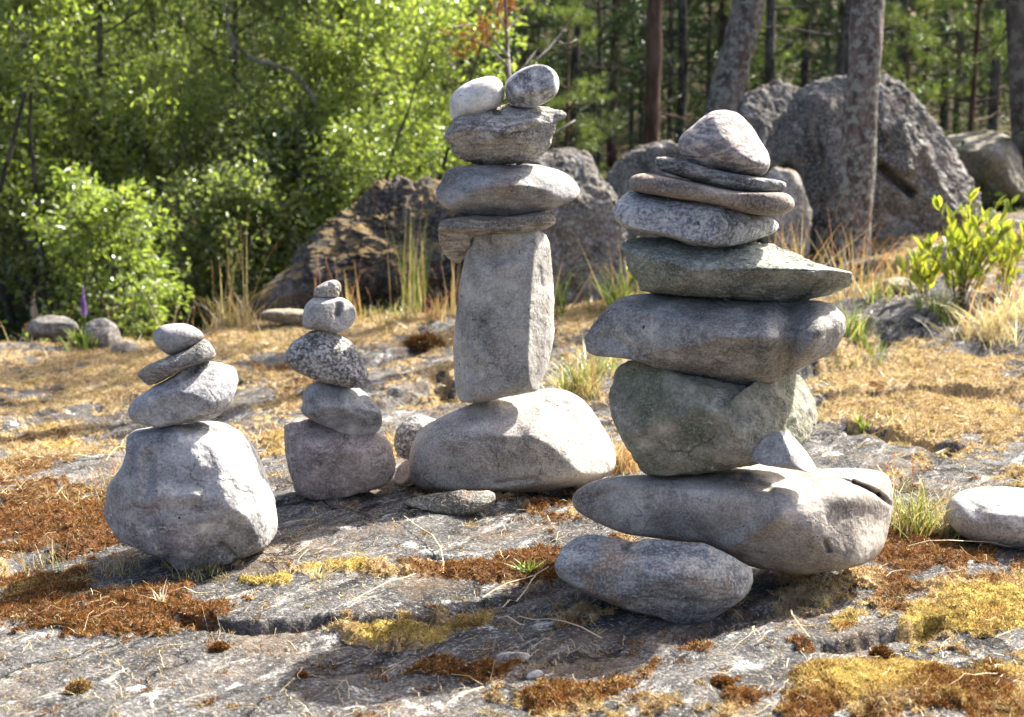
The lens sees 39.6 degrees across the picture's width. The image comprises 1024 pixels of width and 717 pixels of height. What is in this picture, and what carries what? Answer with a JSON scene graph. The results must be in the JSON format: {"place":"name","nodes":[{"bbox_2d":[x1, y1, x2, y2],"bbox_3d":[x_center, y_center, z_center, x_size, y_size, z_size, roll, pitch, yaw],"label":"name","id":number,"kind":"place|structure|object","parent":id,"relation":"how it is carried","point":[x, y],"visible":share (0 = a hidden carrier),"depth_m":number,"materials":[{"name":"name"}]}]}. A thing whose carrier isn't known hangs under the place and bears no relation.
{"place":"outdoors","nodes":[
{"label":"outdoors","id":0,"kind":"place"},
{"bbox_2d":[0,0,1023,716],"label":"ground","id":1,"kind":"structure","parent":0,"point":[286,620],"depth_m":3.17,"materials":[{"name":"stone"}]},
{"bbox_2d":[27,315,78,337],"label":"rock","id":2,"kind":"object","parent":1,"relation":"on","point":[50,326],"visible":0.98,"depth_m":8.26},
{"bbox_2d":[0,0,109,327],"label":"sapling","id":3,"kind":"object","parent":1,"relation":"on","point":[10,34],"visible":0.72,"depth_m":10.86,"materials":[{"name":"green plant"}]},
{"bbox_2d":[0,0,114,313],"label":"sapling","id":4,"kind":"object","parent":1,"relation":"on","point":[23,274],"visible":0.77,"depth_m":10.49,"materials":[{"name":"green plant"}]},
{"bbox_2d":[0,2,149,305],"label":"alder","id":5,"kind":"object","parent":1,"relation":"on","point":[15,244],"visible":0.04,"depth_m":13.37,"materials":[{"name":"green plant"}]},
{"bbox_2d":[0,0,174,323],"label":"sapling","id":6,"kind":"object","parent":1,"relation":"on","point":[9,313],"visible":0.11,"depth_m":12.08,"materials":[{"name":"green plant"}]},
{"bbox_2d":[2,158,191,342],"bbox_3d":[-2.890,-0.592,9.857,1.312,1.578,1.614,0,8,0],"label":"bush","id":7,"kind":"object","parent":1,"relation":"on","point":[115,231],"visible":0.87,"depth_m":9.66,"materials":[{"name":"green plant"}]},
{"bbox_2d":[82,318,121,348],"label":"rock","id":8,"kind":"object","parent":1,"relation":"on","point":[104,329],"visible":0.66,"depth_m":8.08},
{"bbox_2d":[1,31,203,329],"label":"sapling","id":9,"kind":"object","parent":1,"relation":"on","point":[130,95],"visible":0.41,"depth_m":10.91,"materials":[{"name":"green plant"}]},
{"bbox_2d":[0,0,235,321],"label":"alder","id":10,"kind":"object","parent":1,"relation":"on","point":[98,133],"visible":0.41,"depth_m":12.06,"materials":[{"name":"green plant"}]},
{"bbox_2d":[0,0,252,252],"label":"alder","id":11,"kind":"object","parent":1,"relation":"on","point":[194,50],"visible":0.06,"depth_m":14.89,"materials":[{"name":"green plant"}]},
{"bbox_2d":[116,272,193,340],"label":"bush","id":12,"kind":"object","parent":1,"relation":"on","point":[144,305],"visible":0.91,"depth_m":8.91,"materials":[{"name":"green plant"}]},
{"bbox_2d":[31,0,288,301],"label":"alder","id":13,"kind":"object","parent":1,"relation":"on","point":[154,11],"visible":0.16,"depth_m":13.53,"materials":[{"name":"green plant"}]},
{"bbox_2d":[63,0,293,253],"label":"alder","id":14,"kind":"object","parent":1,"relation":"on","point":[179,27],"visible":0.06,"depth_m":16.48,"materials":[{"name":"green plant"}]},
{"bbox_2d":[104,421,277,571],"bbox_3d":[-0.768,0.332,3.386,0.400,0.362,0.339,0,8,0],"label":"boulder","id":15,"kind":"object","parent":1,"relation":"on","point":[197,493],"visible":0.94,"depth_m":3.26,"materials":[{"name":"stone"}]},
{"bbox_2d":[128,361,237,427],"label":"stone","id":16,"kind":"object","parent":15,"relation":"on","point":[204,391],"visible":0.98,"depth_m":3.27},
{"bbox_2d":[137,339,215,385],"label":"flat stone","id":17,"kind":"object","parent":16,"relation":"on","point":[201,351],"visible":0.96,"depth_m":3.26,"materials":[{"name":"grey stone"}]},
{"bbox_2d":[153,323,203,354],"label":"pebble","id":18,"kind":"object","parent":17,"relation":"on","point":[172,339],"visible":0.94,"depth_m":3.27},
{"bbox_2d":[64,0,358,273],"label":"alder","id":19,"kind":"object","parent":1,"relation":"on","point":[255,52],"visible":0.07,"depth_m":14.40,"materials":[{"name":"green plant"}]},
{"bbox_2d":[121,145,323,323],"bbox_3d":[-2.228,-0.814,11.057,1.693,1.684,1.480,5,9,32],"label":"bush","id":20,"kind":"object","parent":1,"relation":"on","point":[230,184],"visible":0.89,"depth_m":10.80,"materials":[{"name":"green plant"}]},
{"bbox_2d":[193,214,277,331],"bbox_3d":[-1.596,-0.486,8.116,0.516,0.704,0.570,0,8,0],"label":"grass tuft","id":21,"kind":"object","parent":1,"relation":"on","point":[229,315],"visible":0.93,"depth_m":8.10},
{"bbox_2d":[118,0,379,311],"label":"alder","id":22,"kind":"object","parent":1,"relation":"on","point":[237,63],"visible":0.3,"depth_m":12.43,"materials":[{"name":"green plant"}]},
{"bbox_2d":[138,67,378,322],"bbox_3d":[-2.099,-1.222,11.541,1.935,2.275,1.151,2,8,16],"label":"sapling","id":23,"kind":"object","parent":1,"relation":"on","point":[323,96],"visible":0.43,"depth_m":11.40,"materials":[{"name":"green plant"}]},
{"bbox_2d":[223,0,351,188],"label":"dead tree","id":24,"kind":"object","parent":1,"relation":"on","point":[276,65],"visible":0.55,"depth_m":11.64,"materials":[{"name":"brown wood"}]},
{"bbox_2d":[183,0,421,242],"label":"alder","id":25,"kind":"object","parent":1,"relation":"on","point":[309,7],"visible":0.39,"depth_m":11.76,"materials":[{"name":"green plant"}]},
{"bbox_2d":[189,85,424,305],"bbox_3d":[-1.611,-1.156,11.602,1.851,2.105,2.117,1,8,8],"label":"bush","id":26,"kind":"object","parent":1,"relation":"on","point":[305,148],"visible":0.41,"depth_m":11.28,"materials":[{"name":"green plant"}]},
{"bbox_2d":[223,0,444,198],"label":"alder","id":27,"kind":"object","parent":1,"relation":"on","point":[289,104],"visible":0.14,"depth_m":12.25,"materials":[{"name":"green plant"}]},
{"bbox_2d":[284,417,395,500],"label":"stone","id":28,"kind":"object","parent":1,"relation":"on","point":[324,462],"visible":0.88,"depth_m":3.92,"materials":[{"name":"stone"}]},
{"bbox_2d":[301,381,381,434],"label":"stone","id":29,"kind":"object","parent":28,"relation":"on","point":[354,411],"visible":0.94,"depth_m":3.93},
{"bbox_2d":[284,330,368,388],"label":"stone","id":30,"kind":"object","parent":29,"relation":"on","point":[335,359],"visible":0.98,"depth_m":3.90,"materials":[{"name":"stone"}]},
{"bbox_2d":[302,297,355,332],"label":"stone","id":31,"kind":"object","parent":30,"relation":"on","point":[335,315],"visible":0.98,"depth_m":3.89,"materials":[{"name":"grey stone"}]},
{"bbox_2d":[248,174,476,319],"bbox_3d":[-0.917,-0.690,9.394,1.631,1.053,1.093,0,8,0],"label":"boulder","id":32,"kind":"object","parent":1,"relation":"on","point":[346,236],"visible":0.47,"depth_m":9.07,"materials":[{"name":"stone"}]},
{"bbox_2d":[269,0,467,178],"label":"alder","id":33,"kind":"object","parent":1,"relation":"on","point":[391,86],"visible":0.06,"depth_m":14.41,"materials":[{"name":"green plant"}]},
{"bbox_2d":[261,0,484,245],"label":"sapling","id":34,"kind":"object","parent":1,"relation":"on","point":[425,72],"visible":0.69,"depth_m":10.83,"materials":[{"name":"green plant"}]},
{"bbox_2d":[332,0,474,180],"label":"sapling","id":35,"kind":"object","parent":1,"relation":"on","point":[367,30],"visible":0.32,"depth_m":11.70,"materials":[{"name":"green plant"}]},
{"bbox_2d":[394,460,414,485],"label":"cobble","id":36,"kind":"object","parent":1,"relation":"on","point":[401,477],"visible":0.47,"depth_m":4.16,"materials":[{"name":"stone"}]},
{"bbox_2d":[394,414,435,459],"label":"cobble","id":37,"kind":"object","parent":36,"relation":"on","point":[408,429],"visible":0.49,"depth_m":4.21,"materials":[{"name":"stone"}]},
{"bbox_2d":[384,205,436,311],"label":"grass tuft","id":38,"kind":"object","parent":1,"relation":"on","point":[409,289],"visible":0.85,"depth_m":8.69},
{"bbox_2d":[401,329,447,354],"bbox_3d":[-0.446,-0.063,7.231,0.279,0.188,0.231,0,8,0],"label":"moss cushion","id":39,"kind":"object","parent":1,"relation":"on","point":[420,344],"visible":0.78,"depth_m":7.19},
{"bbox_2d":[317,0,553,191],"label":"sapling","id":40,"kind":"object","parent":1,"relation":"on","point":[424,145],"visible":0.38,"depth_m":11.37,"materials":[{"name":"green plant"}]},
{"bbox_2d":[404,490,495,515],"bbox_3d":[-0.169,0.390,3.846,0.249,0.070,0.090,0,8,0],"label":"stone splinter","id":41,"kind":"object","parent":1,"relation":"on","point":[462,502],"visible":0.99,"depth_m":3.82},
{"bbox_2d":[404,0,512,165],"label":"alder","id":42,"kind":"object","parent":1,"relation":"on","point":[446,86],"visible":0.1,"depth_m":17.24,"materials":[{"name":"green plant"}]},
{"bbox_2d":[3,0,1008,189],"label":"woods","id":43,"kind":"object","parent":1,"relation":"on","point":[936,77],"visible":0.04,"depth_m":30.41,"materials":[{"name":"green plant"}]},
{"bbox_2d":[435,0,576,164],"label":"dead sapling","id":44,"kind":"object","parent":1,"relation":"on","point":[505,25],"visible":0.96,"depth_m":7.43,"materials":[{"name":"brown wood"}]},
{"bbox_2d":[0,221,1023,716],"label":"moss","id":45,"kind":"object","parent":1,"relation":"on","point":[816,689],"visible":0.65,"depth_m":3.13,"materials":[{"name":"plant"}]},
{"bbox_2d":[0,221,1023,504],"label":"dry grass","id":46,"kind":"structure","parent":1,"relation":"on","point":[824,411],"depth_m":5.81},
{"bbox_2d":[0,57,1023,343],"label":"undergrowth","id":47,"kind":"object","parent":1,"relation":"on","point":[170,321],"visible":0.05,"depth_m":12.06,"materials":[{"name":"green plant"}]},
{"bbox_2d":[408,388,615,492],"bbox_3d":[0.002,0.246,4.149,0.604,0.311,0.410,0,8,0],"label":"boulder","id":48,"kind":"object","parent":1,"relation":"on","point":[544,439],"visible":0.91,"depth_m":3.99,"materials":[{"name":"grey stone"}]},
{"bbox_2d":[453,230,554,402],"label":"pillar stone","id":49,"kind":"object","parent":48,"relation":"on","point":[504,331],"visible":0.99,"depth_m":4.00,"materials":[{"name":"grey stone"}]},
{"bbox_2d":[438,212,555,263],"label":"flat stone","id":50,"kind":"object","parent":49,"relation":"on","point":[456,235],"visible":0.97,"depth_m":3.96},
{"bbox_2d":[436,164,579,215],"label":"stone","id":51,"kind":"object","parent":50,"relation":"on","point":[497,190],"visible":0.99,"depth_m":3.96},
{"bbox_2d":[444,103,566,164],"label":"stone","id":52,"kind":"object","parent":51,"relation":"on","point":[507,134],"visible":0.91,"depth_m":3.95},
{"bbox_2d":[449,76,503,118],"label":"cobble","id":53,"kind":"object","parent":52,"relation":"on","point":[480,95],"visible":0.88,"depth_m":3.94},
{"bbox_2d":[505,64,558,107],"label":"cobble","id":54,"kind":"object","parent":52,"relation":"on","point":[533,86],"visible":1,"depth_m":3.93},
{"bbox_2d":[448,0,628,150],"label":"young spruce","id":55,"kind":"object","parent":1,"relation":"on","point":[539,30],"visible":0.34,"depth_m":17.08,"materials":[{"name":"green plant"}]},
{"bbox_2d":[518,0,626,180],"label":"young pine","id":56,"kind":"object","parent":1,"relation":"on","point":[570,13],"visible":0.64,"depth_m":12.91,"materials":[{"name":"green plant"}]},
{"bbox_2d":[512,0,632,148],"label":"pine tree","id":57,"kind":"object","parent":1,"relation":"on","point":[574,74],"visible":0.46,"depth_m":15.68,"materials":[{"name":"brown plant"}]},
{"bbox_2d":[527,147,627,306],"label":"boulder","id":58,"kind":"object","parent":1,"relation":"on","point":[585,218],"visible":0.44,"depth_m":8.73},
{"bbox_2d":[499,0,661,164],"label":"young spruce","id":59,"kind":"object","parent":1,"relation":"on","point":[534,34],"visible":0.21,"depth_m":19.02,"materials":[{"name":"plant"}]},
{"bbox_2d":[541,342,627,400],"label":"grass tuft","id":60,"kind":"object","parent":1,"relation":"on","point":[579,385],"visible":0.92,"depth_m":5.53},
{"bbox_2d":[560,225,648,315],"bbox_3d":[0.641,-0.494,8.073,0.671,0.524,0.646,-3,9,-22],"label":"grass tuft","id":61,"kind":"object","parent":1,"relation":"on","point":[610,298],"visible":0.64,"depth_m":8.10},
{"bbox_2d":[556,0,672,181],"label":"pine tree","id":62,"kind":"object","parent":1,"relation":"on","point":[611,157],"visible":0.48,"depth_m":17.67,"materials":[{"name":"brown plant"}]},
{"bbox_2d":[541,0,701,174],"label":"young spruce","id":63,"kind":"object","parent":1,"relation":"on","point":[620,19],"visible":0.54,"depth_m":16.16,"materials":[{"name":"plant"}]},
{"bbox_2d":[561,0,705,160],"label":"young spruce","id":64,"kind":"object","parent":1,"relation":"on","point":[631,117],"visible":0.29,"depth_m":20.13,"materials":[{"name":"plant"}]},
{"bbox_2d":[555,0,715,145],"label":"young spruce","id":65,"kind":"object","parent":1,"relation":"on","point":[641,98],"visible":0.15,"depth_m":24.46,"materials":[{"name":"plant"}]},
{"bbox_2d":[584,0,694,144],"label":"pine tree","id":66,"kind":"object","parent":1,"relation":"on","point":[653,113],"visible":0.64,"depth_m":14.18,"materials":[{"name":"brown plant"}]},
{"bbox_2d":[607,140,690,279],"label":"boulder","id":67,"kind":"object","parent":1,"relation":"on","point":[639,159],"visible":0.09,"depth_m":9.73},
{"bbox_2d":[554,534,752,623],"bbox_3d":[0.300,0.474,3.037,0.419,0.194,0.261,0,8,0],"label":"stone","id":68,"kind":"object","parent":1,"relation":"on","point":[673,581],"visible":0.94,"depth_m":2.95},
{"bbox_2d":[614,0,728,143],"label":"pine tree","id":69,"kind":"object","parent":1,"relation":"on","point":[683,80],"visible":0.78,"depth_m":16.63,"materials":[{"name":"brown plant"}]},
{"bbox_2d":[591,0,753,148],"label":"young spruce","id":70,"kind":"object","parent":1,"relation":"on","point":[670,33],"visible":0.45,"depth_m":18.58,"materials":[{"name":"plant"}]},
{"bbox_2d":[634,0,795,114],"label":"young spruce","id":71,"kind":"object","parent":1,"relation":"on","point":[709,21],"visible":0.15,"depth_m":21.53,"materials":[{"name":"green plant"}]},
{"bbox_2d":[572,464,893,573],"bbox_3d":[0.508,0.362,3.279,0.681,0.241,0.398,4,9,28],"label":"boulder","id":72,"kind":"object","parent":1,"relation":"on","point":[760,516],"visible":0.87,"depth_m":3.12,"materials":[{"name":"grey stone"}]},
{"bbox_2d":[609,360,817,476],"bbox_3d":[0.452,0.138,3.205,0.464,0.271,0.316,2,8,13],"label":"stone","id":73,"kind":"object","parent":72,"relation":"on","point":[669,422],"visible":0.84,"depth_m":3.11,"materials":[{"name":"stone"}]},
{"bbox_2d":[585,293,845,386],"bbox_3d":[0.466,-0.038,3.201,0.565,0.211,0.385,4,9,27],"label":"boulder","id":74,"kind":"object","parent":73,"relation":"on","point":[747,343],"visible":0.88,"depth_m":3.07,"materials":[{"name":"stone"}]},
{"bbox_2d":[622,237,852,302],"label":"stone","id":75,"kind":"object","parent":74,"relation":"on","point":[756,271],"visible":0.92,"depth_m":3.07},
{"bbox_2d":[613,191,778,247],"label":"flat stone","id":76,"kind":"object","parent":75,"relation":"on","point":[696,224],"visible":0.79,"depth_m":3.06,"materials":[{"name":"grey stone"}]},
{"bbox_2d":[629,173,794,214],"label":"flat stone","id":77,"kind":"object","parent":76,"relation":"on","point":[767,203],"visible":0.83,"depth_m":3.03,"materials":[{"name":"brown stone"}]},
{"bbox_2d":[655,157,785,191],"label":"flat stone","id":78,"kind":"object","parent":77,"relation":"on","point":[686,169],"visible":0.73,"depth_m":3.04,"materials":[{"name":"grey stone"}]},
{"bbox_2d":[678,110,769,175],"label":"stone","id":79,"kind":"object","parent":78,"relation":"on","point":[726,140],"visible":0.93,"depth_m":3.05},
{"bbox_2d":[752,430,815,472],"bbox_3d":[0.584,0.199,3.064,0.136,0.089,0.115,5,9,31],"label":"stone wedge","id":80,"kind":"object","parent":72,"relation":"on","point":[782,449],"visible":1,"depth_m":3.04,"materials":[{"name":"grey stone"}]},
{"bbox_2d":[704,0,765,115],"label":"pine tree","id":81,"kind":"object","parent":1,"relation":"on","point":[730,77],"visible":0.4,"depth_m":11.28,"materials":[{"name":"grey plant"}]},
{"bbox_2d":[675,0,819,120],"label":"young spruce","id":82,"kind":"object","parent":1,"relation":"on","point":[706,78],"visible":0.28,"depth_m":19.62,"materials":[{"name":"green plant"}]},
{"bbox_2d":[722,0,810,87],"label":"young pine","id":83,"kind":"object","parent":1,"relation":"on","point":[760,55],"visible":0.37,"depth_m":16.06,"materials":[{"name":"green plant"}]},
{"bbox_2d":[737,77,797,242],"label":"boulder","id":84,"kind":"object","parent":1,"relation":"on","point":[761,109],"visible":0.09,"depth_m":10.28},
{"bbox_2d":[701,0,845,84],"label":"pine tree","id":85,"kind":"object","parent":1,"relation":"on","point":[770,34],"visible":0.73,"depth_m":15.62,"materials":[{"name":"brown plant"}]},
{"bbox_2d":[762,167,811,257],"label":"boulder","id":86,"kind":"object","parent":1,"relation":"on","point":[790,178],"visible":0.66,"depth_m":8.47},
{"bbox_2d":[761,0,850,75],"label":"pine tree","id":87,"kind":"object","parent":1,"relation":"on","point":[841,67],"visible":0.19,"depth_m":12.19,"materials":[{"name":"brown plant"}]},
{"bbox_2d":[748,0,903,88],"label":"young spruce","id":88,"kind":"object","parent":1,"relation":"on","point":[806,75],"visible":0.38,"depth_m":18.15,"materials":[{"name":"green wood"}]},
{"bbox_2d":[832,0,884,259],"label":"pine tree","id":89,"kind":"object","parent":1,"relation":"on","point":[857,172],"visible":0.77,"depth_m":8.57,"materials":[{"name":"grey plant"}]},
{"bbox_2d":[835,300,902,355],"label":"grass tuft","id":90,"kind":"object","parent":1,"relation":"on","point":[852,330],"visible":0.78,"depth_m":6.65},
{"bbox_2d":[776,205,962,300],"bbox_3d":[1.946,-0.602,7.995,0.871,0.564,1.198,5,9,31],"label":"grass tuft","id":91,"kind":"object","parent":1,"relation":"on","point":[848,290],"visible":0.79,"depth_m":7.78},
{"bbox_2d":[765,74,981,253],"bbox_3d":[2.428,-1.278,9.519,1.412,1.248,1.108,0,8,0],"label":"boulder","id":92,"kind":"object","parent":1,"relation":"on","point":[919,165],"visible":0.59,"depth_m":9.19,"materials":[{"name":"stone"}]},
{"bbox_2d":[799,0,973,85],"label":"young spruce","id":93,"kind":"object","parent":1,"relation":"on","point":[893,40],"visible":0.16,"depth_m":19.54,"materials":[{"name":"plant"}]},
{"bbox_2d":[895,234,942,300],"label":"shrub","id":94,"kind":"object","parent":1,"relation":"on","point":[922,272],"visible":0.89,"depth_m":7.31,"materials":[{"name":"green plant"}]},
{"bbox_2d":[880,0,987,103],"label":"young pine","id":95,"kind":"object","parent":1,"relation":"on","point":[909,49],"visible":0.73,"depth_m":15.22,"materials":[{"name":"green plant"}]},
{"bbox_2d":[880,0,999,114],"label":"young spruce","id":96,"kind":"object","parent":1,"relation":"on","point":[924,79],"visible":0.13,"depth_m":22.41,"materials":[{"name":"plant"}]},
{"bbox_2d":[882,0,1008,131],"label":"young pine","id":97,"kind":"object","parent":1,"relation":"on","point":[974,65],"visible":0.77,"depth_m":13.10,"materials":[{"name":"green plant"}]},
{"bbox_2d":[898,276,993,325],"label":"grass tuft","id":98,"kind":"object","parent":1,"relation":"on","point":[941,310],"visible":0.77,"depth_m":7.08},
{"bbox_2d":[883,0,1010,134],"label":"young spruce","id":99,"kind":"object","parent":1,"relation":"on","point":[956,110],"visible":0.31,"depth_m":18.61,"materials":[{"name":"plant"}]},
{"bbox_2d":[911,0,984,130],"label":"pine tree","id":100,"kind":"object","parent":1,"relation":"on","point":[944,124],"visible":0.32,"depth_m":20.60,"materials":[{"name":"brown plant"}]},
{"bbox_2d":[880,454,1020,542],"bbox_3d":[1.046,0.351,3.621,0.398,0.217,0.410,0,8,0],"label":"grass tuft","id":101,"kind":"object","parent":1,"relation":"on","point":[906,522],"visible":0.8,"depth_m":3.62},
{"bbox_2d":[929,0,1007,131],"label":"pine tree","id":102,"kind":"object","parent":1,"relation":"on","point":[995,73],"visible":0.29,"depth_m":16.68,"materials":[{"name":"brown plant"}]},
{"bbox_2d":[919,185,1020,307],"bbox_3d":[2.297,-0.562,7.115,0.425,0.618,0.504,5,9,32],"label":"shrub","id":103,"kind":"object","parent":1,"relation":"on","point":[969,260],"visible":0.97,"depth_m":7.09,"materials":[{"name":"green plant"}]},
{"bbox_2d":[916,263,1023,354],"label":"grass tuft","id":104,"kind":"object","parent":1,"relation":"on","point":[987,333],"visible":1,"depth_m":6.55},
{"bbox_2d":[933,219,1023,325],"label":"grass tuft","id":105,"kind":"object","parent":1,"relation":"on","point":[1013,305],"visible":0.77,"depth_m":6.88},
{"bbox_2d":[946,130,1023,209],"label":"boulder","id":106,"kind":"object","parent":1,"relation":"on","point":[994,156],"visible":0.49,"depth_m":10.52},
{"bbox_2d":[946,486,1023,549],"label":"boulder","id":107,"kind":"object","parent":1,"relation":"on","point":[988,517],"visible":0.95,"depth_m":3.50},
{"bbox_2d":[995,218,1023,298],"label":"shrub","id":108,"kind":"object","parent":1,"relation":"on","point":[1017,248],"visible":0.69,"depth_m":7.20,"materials":[{"name":"green plant"}]},
{"bbox_2d":[1003,0,1023,207],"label":"pine tree","id":109,"kind":"object","parent":1,"relation":"on","point":[1014,21],"visible":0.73,"depth_m":10.56,"materials":[{"name":"brown plant"}]},
{"bbox_2d":[0,292,1023,716],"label":"grass","id":110,"kind":"structure","parent":0,"point":[492,618],"depth_m":2.88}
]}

